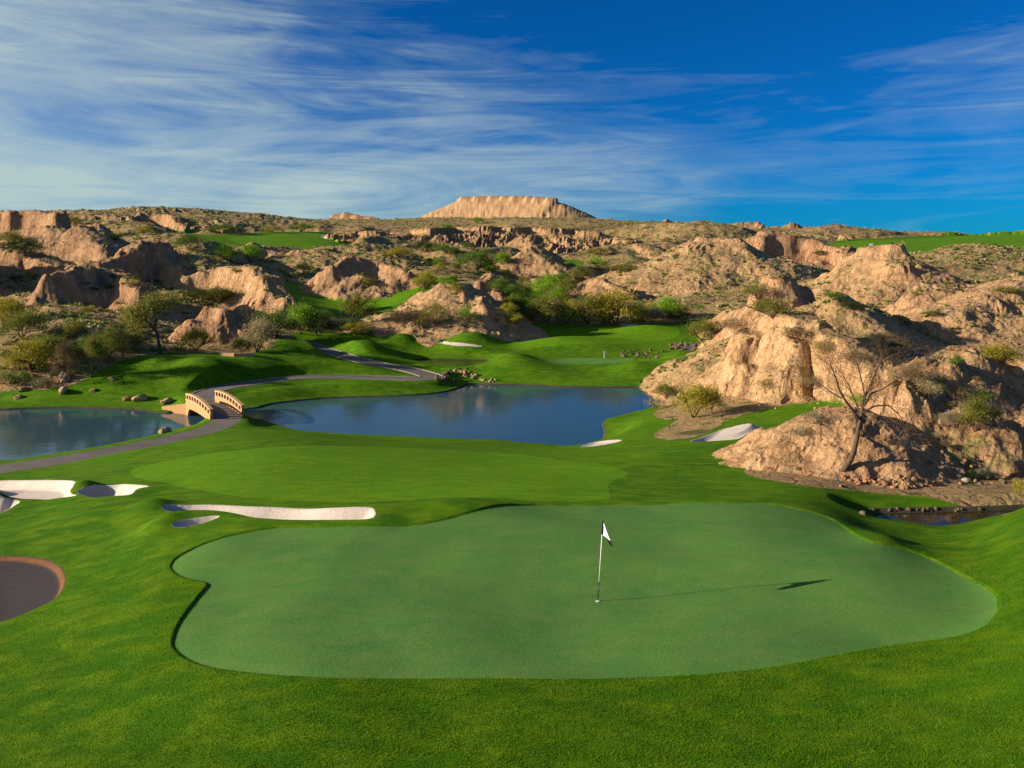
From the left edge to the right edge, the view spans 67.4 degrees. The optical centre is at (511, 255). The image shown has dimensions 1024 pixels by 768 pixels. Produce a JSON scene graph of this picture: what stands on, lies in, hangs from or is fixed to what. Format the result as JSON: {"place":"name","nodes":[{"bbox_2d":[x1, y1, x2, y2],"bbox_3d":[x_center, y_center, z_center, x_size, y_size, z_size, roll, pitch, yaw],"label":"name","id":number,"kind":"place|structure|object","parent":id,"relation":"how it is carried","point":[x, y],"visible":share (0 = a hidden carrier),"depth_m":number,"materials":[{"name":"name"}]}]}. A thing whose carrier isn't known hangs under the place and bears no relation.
{"place":"outdoors","nodes":[
{"label":"outdoors","id":0,"kind":"place"},
{"bbox_2d":[0,225,66,249],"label":"hill","id":1,"kind":"structure","parent":0,"point":[45,233],"depth_m":234.14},
{"bbox_2d":[0,210,71,238],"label":"hill","id":2,"kind":"structure","parent":0,"point":[11,220],"depth_m":264.33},
{"bbox_2d":[0,246,73,289],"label":"hill","id":3,"kind":"structure","parent":0,"point":[13,262],"depth_m":177.33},
{"bbox_2d":[0,235,50,255],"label":"shrub","id":4,"kind":"object","parent":3,"relation":"on","point":[14,244],"visible":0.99,"depth_m":179.20,"materials":[{"name":"green plant"}]},
{"bbox_2d":[33,223,130,264],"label":"hill","id":5,"kind":"structure","parent":0,"point":[78,245],"depth_m":196.60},
{"bbox_2d":[0,293,185,324],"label":"hill","id":6,"kind":"structure","parent":0,"point":[174,317],"depth_m":142.71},
{"bbox_2d":[24,265,174,312],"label":"hill","id":7,"kind":"structure","parent":0,"point":[65,287],"depth_m":144.04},
{"bbox_2d":[0,415,241,472],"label":"cart path","id":8,"kind":"structure","parent":0,"point":[216,425],"depth_m":64.06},
{"bbox_2d":[78,240,198,286],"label":"hill","id":9,"kind":"structure","parent":0,"point":[152,261],"depth_m":173.67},
{"bbox_2d":[126,212,189,232],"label":"hill","id":10,"kind":"structure","parent":0,"point":[161,219],"depth_m":419.78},
{"bbox_2d":[53,206,344,232],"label":"hill","id":11,"kind":"structure","parent":0,"point":[99,217],"depth_m":487.17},
{"bbox_2d":[166,306,275,344],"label":"hill","id":12,"kind":"structure","parent":0,"point":[223,323],"depth_m":122.87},
{"bbox_2d":[178,231,271,264],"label":"hill","id":13,"kind":"structure","parent":0,"point":[246,260],"depth_m":273.20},
{"bbox_2d":[237,242,271,262],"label":"shrub","id":14,"kind":"object","parent":13,"relation":"on","point":[249,250],"visible":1,"depth_m":265.37,"materials":[{"name":"green plant"}]},
{"bbox_2d":[174,264,311,319],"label":"hill","id":15,"kind":"structure","parent":0,"point":[256,295],"depth_m":160.39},
{"bbox_2d":[177,286,222,299],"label":"shrub","id":16,"kind":"object","parent":15,"relation":"on","point":[198,291],"visible":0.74,"depth_m":160.10,"materials":[{"name":"green plant"}]},
{"bbox_2d":[197,284,236,303],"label":"shrub","id":17,"kind":"object","parent":15,"relation":"on","point":[225,292],"visible":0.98,"depth_m":159.78,"materials":[{"name":"green plant"}]},
{"bbox_2d":[176,226,348,248],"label":"rough grass","id":18,"kind":"structure","parent":0,"point":[220,238],"depth_m":381.04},
{"bbox_2d":[230,233,344,247],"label":"fairway","id":19,"kind":"structure","parent":18,"relation":"on","point":[302,240],"depth_m":368.60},
{"bbox_2d":[263,245,311,258],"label":"hill","id":20,"kind":"structure","parent":0,"point":[275,252],"depth_m":269.44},
{"bbox_2d":[193,340,440,402],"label":"cart path","id":21,"kind":"structure","parent":0,"point":[207,395],"depth_m":105.87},
{"bbox_2d":[191,352,420,393],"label":"kerb","id":22,"kind":"structure","parent":21,"relation":"on","point":[314,375],"depth_m":106.69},
{"bbox_2d":[214,340,441,399],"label":"kerb","id":23,"kind":"structure","parent":21,"relation":"on","point":[344,378],"depth_m":103.73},
{"bbox_2d":[0,383,656,459],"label":"pond","id":24,"kind":"structure","parent":0,"point":[564,416],"depth_m":84.85,"materials":[{"name":"blue liquid"}]},
{"bbox_2d":[251,244,432,284],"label":"hill","id":25,"kind":"structure","parent":0,"point":[321,260],"depth_m":261.07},
{"bbox_2d":[330,212,378,218],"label":"hill","id":26,"kind":"structure","parent":0,"point":[346,215],"depth_m":1677.26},
{"bbox_2d":[283,280,432,316],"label":"rough grass","id":27,"kind":"structure","parent":0,"point":[381,311],"depth_m":180.87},
{"bbox_2d":[284,282,417,312],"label":"fairway","id":28,"kind":"structure","parent":27,"relation":"on","point":[331,306],"depth_m":199.27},
{"bbox_2d":[411,268,438,289],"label":"shrub","id":29,"kind":"object","parent":27,"relation":"on","point":[424,277],"visible":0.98,"depth_m":207.65,"materials":[{"name":"yellow plant"}]},
{"bbox_2d":[298,254,426,300],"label":"hill","id":30,"kind":"structure","parent":0,"point":[339,279],"depth_m":213.25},
{"bbox_2d":[342,283,548,346],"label":"hill","id":31,"kind":"structure","parent":0,"point":[484,322],"depth_m":137.96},
{"bbox_2d":[335,289,384,330],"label":"tree","id":32,"kind":"object","parent":31,"relation":"on","point":[350,306],"visible":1,"depth_m":138.28,"materials":[{"name":"green plant"}]},
{"bbox_2d":[378,304,434,327],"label":"shrub","id":33,"kind":"object","parent":31,"relation":"on","point":[405,314],"visible":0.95,"depth_m":135.81,"materials":[{"name":"brown plant"}]},
{"bbox_2d":[413,300,457,323],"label":"shrub","id":34,"kind":"object","parent":31,"relation":"on","point":[436,313],"visible":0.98,"depth_m":135.52,"materials":[{"name":"green plant"}]},
{"bbox_2d":[415,360,486,366],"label":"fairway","id":35,"kind":"structure","parent":0,"point":[454,363],"depth_m":121.03,"materials":[{"name":"green plant"}]},
{"bbox_2d":[325,226,663,257],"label":"hill","id":36,"kind":"structure","parent":0,"point":[559,240],"depth_m":396.81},
{"bbox_2d":[420,196,595,217],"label":"hill","id":37,"kind":"structure","parent":0,"point":[499,206],"depth_m":1465.88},
{"bbox_2d":[473,273,543,322],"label":"hill","id":38,"kind":"structure","parent":0,"point":[496,296],"depth_m":155.29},
{"bbox_2d":[484,276,512,294],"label":"shrub","id":39,"kind":"object","parent":38,"relation":"on","point":[499,283],"visible":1,"depth_m":153.86,"materials":[{"name":"green plant"}]},
{"bbox_2d":[502,289,534,310],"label":"shrub","id":40,"kind":"object","parent":38,"relation":"on","point":[522,298],"visible":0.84,"depth_m":152.60,"materials":[{"name":"green plant"}]},
{"bbox_2d":[0,316,1023,767],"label":"rough grass","id":41,"kind":"structure","parent":0,"point":[78,536],"depth_m":21.69,"materials":[{"name":"plant"}]},
{"bbox_2d":[0,495,19,512],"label":"sand bunker","id":42,"kind":"object","parent":41,"relation":"on","point":[6,504],"visible":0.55,"depth_m":39.10},
{"bbox_2d":[0,290,33,322],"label":"shrub","id":43,"kind":"object","parent":41,"relation":"on","point":[4,306],"visible":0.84,"depth_m":125.00,"materials":[{"name":"yellow plant"}]},
{"bbox_2d":[0,555,65,621],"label":"sand bunker","id":44,"kind":"object","parent":41,"relation":"on","point":[27,583],"visible":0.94,"depth_m":26.61},
{"bbox_2d":[0,480,75,499],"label":"sand bunker","id":45,"kind":"object","parent":41,"relation":"on","point":[38,489],"visible":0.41,"depth_m":46.52},
{"bbox_2d":[77,484,148,496],"bbox_3d":[-19.609,11.769,37.819,5.585,1.314,2.468,0,0,42],"label":"sand bunker","id":46,"kind":"object","parent":41,"relation":"on","point":[94,490],"visible":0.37,"depth_m":39.43},
{"bbox_2d":[114,331,155,349],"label":"shrub","id":47,"kind":"object","parent":41,"relation":"on","point":[137,339],"visible":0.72,"depth_m":108.84,"materials":[{"name":"green plant"}]},
{"bbox_2d":[171,516,218,526],"bbox_3d":[-11.882,10.068,28.817,1.694,0.365,0.642,0,0,-15],"label":"sand bunker","id":48,"kind":"object","parent":41,"relation":"on","point":[190,522],"visible":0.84,"depth_m":28.94},
{"bbox_2d":[226,336,259,352],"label":"shrub","id":49,"kind":"object","parent":41,"relation":"on","point":[241,343],"visible":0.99,"depth_m":113.28,"materials":[{"name":"green plant"}]},
{"bbox_2d":[234,308,281,351],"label":"shrub","id":50,"kind":"object","parent":41,"relation":"on","point":[264,329],"visible":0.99,"depth_m":115.20,"materials":[{"name":"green plant"}]},
{"bbox_2d":[161,504,375,519],"bbox_3d":[-9.616,10.146,29.942,9.601,1.117,1.905,0,0,19],"label":"sand bunker","id":51,"kind":"object","parent":41,"relation":"on","point":[348,513],"visible":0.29,"depth_m":30.36},
{"bbox_2d":[243,306,310,337],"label":"shrub","id":52,"kind":"object","parent":41,"relation":"on","point":[288,325],"visible":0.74,"depth_m":127.21,"materials":[{"name":"green plant"}]},
{"bbox_2d":[283,298,324,333],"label":"shrub","id":53,"kind":"object","parent":41,"relation":"on","point":[298,311],"visible":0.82,"depth_m":133.08,"materials":[{"name":"green plant"}]},
{"bbox_2d":[130,446,626,502],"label":"fairway","id":54,"kind":"structure","parent":41,"relation":"on","point":[342,474],"depth_m":39.66,"materials":[{"name":"plant"}]},
{"bbox_2d":[0,535,1023,767],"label":"grass","id":55,"kind":"structure","parent":41,"relation":"on","point":[758,722],"depth_m":16.72,"materials":[{"name":"green plant"}]},
{"bbox_2d":[482,325,679,349],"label":"fairway","id":56,"kind":"structure","parent":41,"relation":"on","point":[614,334],"depth_m":138.69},
{"bbox_2d":[173,503,996,678],"bbox_3d":[1.509,9.966,24.790,25.272,0.624,13.149,0,0,0],"label":"putting green","id":57,"kind":"object","parent":41,"relation":"on","point":[505,591],"visible":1,"depth_m":22.59,"materials":[{"name":"plant"}]},
{"bbox_2d":[544,358,633,363],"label":"putting green","id":58,"kind":"object","parent":41,"relation":"on","point":[586,360],"visible":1,"depth_m":118.60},
{"bbox_2d":[690,423,761,441],"bbox_3d":[16.948,13.930,59.888,3.464,1.043,10.428,0,0,31],"label":"sand bunker","id":59,"kind":"object","parent":41,"relation":"on","point":[736,432],"visible":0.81,"depth_m":60.15},
{"bbox_2d":[0,209,1023,514],"bbox_3d":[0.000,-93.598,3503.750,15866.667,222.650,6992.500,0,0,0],"label":"desert ground","id":60,"kind":"structure","parent":0,"point":[970,493],"depth_m":169.50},
{"bbox_2d":[0,304,60,339],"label":"shrub","id":61,"kind":"object","parent":60,"relation":"on","point":[28,319],"visible":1,"depth_m":107.69,"materials":[{"name":"green plant"}]},
{"bbox_2d":[0,332,67,375],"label":"shrub","id":62,"kind":"object","parent":60,"relation":"on","point":[35,352],"visible":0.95,"depth_m":97.87,"materials":[{"name":"yellow plant"}]},
{"bbox_2d":[32,331,77,356],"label":"shrub","id":63,"kind":"object","parent":60,"relation":"on","point":[50,339],"visible":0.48,"depth_m":101.77,"materials":[{"name":"green plant"}]},
{"bbox_2d":[47,337,80,382],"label":"tree","id":64,"kind":"object","parent":60,"relation":"on","point":[68,355],"visible":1,"depth_m":96.35,"materials":[{"name":"green plant"}]},
{"bbox_2d":[61,317,86,336],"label":"shrub","id":65,"kind":"object","parent":60,"relation":"on","point":[73,327],"visible":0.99,"depth_m":107.45,"materials":[{"name":"green plant"}]},
{"bbox_2d":[81,328,111,376],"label":"tree","id":66,"kind":"object","parent":60,"relation":"on","point":[89,347],"visible":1,"depth_m":96.64,"materials":[{"name":"green plant"}]},
{"bbox_2d":[96,324,133,363],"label":"tree","id":67,"kind":"object","parent":60,"relation":"on","point":[109,338],"visible":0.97,"depth_m":102.06,"materials":[{"name":"green plant"}]},
{"bbox_2d":[114,282,190,352],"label":"tree","id":68,"kind":"object","parent":60,"relation":"on","point":[143,315],"visible":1,"depth_m":108.53,"materials":[{"name":"green plant"}]},
{"bbox_2d":[170,232,206,249],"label":"shrub","id":69,"kind":"object","parent":60,"relation":"on","point":[190,240],"visible":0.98,"depth_m":233.88,"materials":[{"name":"green plant"}]},
{"bbox_2d":[171,325,218,349],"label":"shrub","id":70,"kind":"object","parent":60,"relation":"on","point":[198,336],"visible":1,"depth_m":110.81,"materials":[{"name":"green plant"}]},
{"bbox_2d":[162,390,244,418],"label":"footbridge","id":71,"kind":"object","parent":60,"relation":"on","point":[224,404],"visible":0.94,"depth_m":84.05,"materials":[{"name":"paint"}]},
{"bbox_2d":[196,223,248,232],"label":"shrub","id":72,"kind":"object","parent":60,"relation":"on","point":[226,227],"visible":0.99,"depth_m":394.71,"materials":[{"name":"green plant"}]},
{"bbox_2d":[212,241,242,261],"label":"shrub","id":73,"kind":"object","parent":60,"relation":"on","point":[231,253],"visible":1,"depth_m":234.95,"materials":[{"name":"green plant"}]},
{"bbox_2d":[298,306,344,335],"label":"shrub","id":74,"kind":"object","parent":60,"relation":"on","point":[323,319],"visible":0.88,"depth_m":132.88,"materials":[{"name":"green plant"}]},
{"bbox_2d":[0,206,1023,392],"bbox_3d":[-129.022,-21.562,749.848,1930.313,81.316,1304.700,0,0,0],"label":"desert scrub","id":75,"kind":"object","parent":60,"relation":"on","point":[70,315],"visible":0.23,"depth_m":192.16,"materials":[{"name":"green plant"}]},
{"bbox_2d":[523,289,570,322],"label":"shrub","id":76,"kind":"object","parent":60,"relation":"on","point":[541,306],"visible":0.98,"depth_m":147.39,"materials":[{"name":"green plant"}]},
{"bbox_2d":[549,299,580,323],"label":"shrub","id":77,"kind":"object","parent":60,"relation":"on","point":[567,308],"visible":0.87,"depth_m":147.97,"materials":[{"name":"green plant"}]},
{"bbox_2d":[563,289,607,324],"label":"shrub","id":78,"kind":"object","parent":60,"relation":"on","point":[588,303],"visible":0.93,"depth_m":149.80,"materials":[{"name":"green plant"}]},
{"bbox_2d":[587,282,647,325],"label":"shrub","id":79,"kind":"object","parent":60,"relation":"on","point":[611,300],"visible":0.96,"depth_m":150.37,"materials":[{"name":"yellow plant"}]},
{"bbox_2d":[636,305,672,321],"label":"shrub","id":80,"kind":"object","parent":60,"relation":"on","point":[652,314],"visible":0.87,"depth_m":154.50,"materials":[{"name":"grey plant"}]},
{"bbox_2d":[654,293,685,318],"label":"shrub","id":81,"kind":"object","parent":60,"relation":"on","point":[668,301],"visible":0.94,"depth_m":157.65,"materials":[{"name":"green plant"}]},
{"bbox_2d":[666,377,721,417],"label":"shrub","id":82,"kind":"object","parent":60,"relation":"on","point":[701,396],"visible":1,"depth_m":72.69,"materials":[{"name":"yellow plant"}]},
{"bbox_2d":[0,0,1023,233],"label":"sky","id":83,"kind":"structure","parent":0,"point":[895,115],"materials":[{"name":"blue"}]},
{"bbox_2d":[524,289,550,322],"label":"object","id":84,"kind":"structure","parent":0,"point":[536,294],"depth_m":207.05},
{"bbox_2d":[527,271,561,295],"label":"shrub","id":85,"kind":"object","parent":84,"relation":"on","point":[548,282],"visible":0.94,"depth_m":211.62,"materials":[{"name":"green plant"}]},
{"bbox_2d":[496,245,599,279],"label":"hill","id":86,"kind":"structure","parent":0,"point":[537,264],"depth_m":259.45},
{"bbox_2d":[482,252,651,291],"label":"hill","id":87,"kind":"structure","parent":0,"point":[645,255],"depth_m":233.50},
{"bbox_2d":[447,247,502,271],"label":"shrub","id":88,"kind":"object","parent":87,"relation":"on","point":[472,257],"visible":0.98,"depth_m":242.36,"materials":[{"name":"green plant"}]},
{"bbox_2d":[551,278,641,308],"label":"hill","id":89,"kind":"structure","parent":0,"point":[592,285],"depth_m":188.41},
{"bbox_2d":[585,236,825,300],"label":"hill","id":90,"kind":"structure","parent":0,"point":[681,285],"depth_m":199.40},
{"bbox_2d":[697,304,746,344],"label":"hill","id":91,"kind":"structure","parent":0,"point":[723,315],"depth_m":138.71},
{"bbox_2d":[697,272,815,349],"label":"hill","id":92,"kind":"structure","parent":0,"point":[789,288],"depth_m":111.59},
{"bbox_2d":[682,316,719,343],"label":"shrub","id":93,"kind":"object","parent":92,"relation":"on","point":[701,327],"visible":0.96,"depth_m":117.10,"materials":[{"name":"green plant"}]},
{"bbox_2d":[734,281,776,298],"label":"shrub","id":94,"kind":"object","parent":92,"relation":"on","point":[758,290],"visible":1,"depth_m":110.62,"materials":[{"name":"beige plant"}]},
{"bbox_2d":[660,311,897,405],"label":"hill","id":95,"kind":"structure","parent":0,"point":[758,346],"depth_m":80.50,"materials":[{"name":"stone"}]},
{"bbox_2d":[716,315,750,334],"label":"shrub","id":96,"kind":"object","parent":95,"relation":"on","point":[730,324],"visible":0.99,"depth_m":91.43,"materials":[{"name":"brown plant"}]},
{"bbox_2d":[744,296,801,318],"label":"shrub","id":97,"kind":"object","parent":95,"relation":"on","point":[763,306],"visible":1,"depth_m":85.72,"materials":[{"name":"green plant"}]},
{"bbox_2d":[774,322,818,344],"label":"shrub","id":98,"kind":"object","parent":95,"relation":"on","point":[799,330],"visible":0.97,"depth_m":79.84,"materials":[{"name":"brown plant"}]},
{"bbox_2d":[639,291,950,402],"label":"hill","id":99,"kind":"structure","parent":0,"point":[687,369],"depth_m":97.16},
{"bbox_2d":[648,382,678,398],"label":"shrub","id":100,"kind":"object","parent":99,"relation":"on","point":[666,388],"visible":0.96,"depth_m":92.55,"materials":[{"name":"green plant"}]},
{"bbox_2d":[868,331,931,352],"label":"shrub","id":101,"kind":"object","parent":99,"relation":"on","point":[896,345],"visible":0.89,"depth_m":84.30,"materials":[{"name":"brown plant"}]},
{"bbox_2d":[743,230,856,270],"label":"hill","id":102,"kind":"structure","parent":0,"point":[797,249],"depth_m":238.13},
{"bbox_2d":[712,406,974,487],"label":"hill","id":103,"kind":"structure","parent":0,"point":[782,448],"depth_m":41.09,"materials":[{"name":"stone"}]},
{"bbox_2d":[770,303,950,471],"bbox_3d":[17.730,6.880,39.399,8.616,8.887,5.711,0,0,0],"label":"bare tree","id":104,"kind":"object","parent":103,"relation":"on","point":[845,467],"visible":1,"depth_m":39.34,"materials":[{"name":"brown plant"}]},
{"bbox_2d":[800,243,982,309],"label":"hill","id":105,"kind":"structure","parent":0,"point":[875,273],"depth_m":142.67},
{"bbox_2d":[829,232,971,252],"bbox_3d":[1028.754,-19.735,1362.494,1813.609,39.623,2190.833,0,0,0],"label":"rough grass","id":106,"kind":"structure","parent":0,"point":[949,234],"depth_m":418.23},
{"bbox_2d":[831,230,1023,251],"bbox_3d":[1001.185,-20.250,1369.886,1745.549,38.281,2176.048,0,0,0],"label":"fairway","id":107,"kind":"structure","parent":106,"relation":"on","point":[1015,238],"depth_m":359.50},
{"bbox_2d":[882,293,935,314],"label":"hill","id":108,"kind":"structure","parent":0,"point":[908,301],"depth_m":126.84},
{"bbox_2d":[850,341,1023,479],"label":"hill","id":109,"kind":"structure","parent":0,"point":[1001,444],"depth_m":45.13,"materials":[{"name":"stone"}]},
{"bbox_2d":[890,363,931,383],"bbox_3d":[23.952,6.941,45.767,2.866,1.528,2.654,0,0,-36],"label":"shrub","id":110,"kind":"object","parent":109,"relation":"on","point":[915,375],"visible":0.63,"depth_m":45.70,"materials":[{"name":"brown plant"}]},
{"bbox_2d":[911,377,945,397],"bbox_3d":[24.329,7.733,45.005,2.732,1.324,2.539,0,0,37],"label":"shrub","id":111,"kind":"object","parent":109,"relation":"on","point":[922,385],"visible":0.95,"depth_m":44.83,"materials":[{"name":"green plant"}]},
{"bbox_2d":[930,410,964,427],"bbox_3d":[24.561,9.194,43.447,2.196,1.051,1.916,0,0,-35],"label":"shrub","id":112,"kind":"object","parent":109,"relation":"on","point":[947,417],"visible":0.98,"depth_m":43.41,"materials":[{"name":"grey plant"}]},
{"bbox_2d":[953,393,996,431],"bbox_3d":[25.858,8.610,42.938,2.236,2.661,2.176,0,0,0],"label":"shrub","id":113,"kind":"object","parent":109,"relation":"on","point":[980,410],"visible":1,"depth_m":42.73,"materials":[{"name":"green plant"}]},
{"bbox_2d":[976,343,1020,362],"bbox_3d":[32.003,6.289,50.328,3.632,1.498,3.534,0,0,11],"label":"shrub","id":114,"kind":"object","parent":109,"relation":"on","point":[1003,351],"visible":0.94,"depth_m":50.09,"materials":[{"name":"yellow plant"}]},
{"bbox_2d":[857,504,1023,525],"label":"creek bed","id":115,"kind":"object","parent":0,"point":[966,508],"visible":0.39,"depth_m":34.40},
{"bbox_2d":[869,510,1015,525],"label":"creek","id":116,"kind":"structure","parent":115,"relation":"in","point":[939,518],"depth_m":33.70,"materials":[{"name":"blue liquid"}]},
{"bbox_2d":[894,276,1023,346],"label":"hill","id":117,"kind":"structure","parent":0,"point":[987,322],"depth_m":105.54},
{"bbox_2d":[911,243,1023,280],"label":"hill","id":118,"kind":"structure","parent":0,"point":[1000,268],"depth_m":217.25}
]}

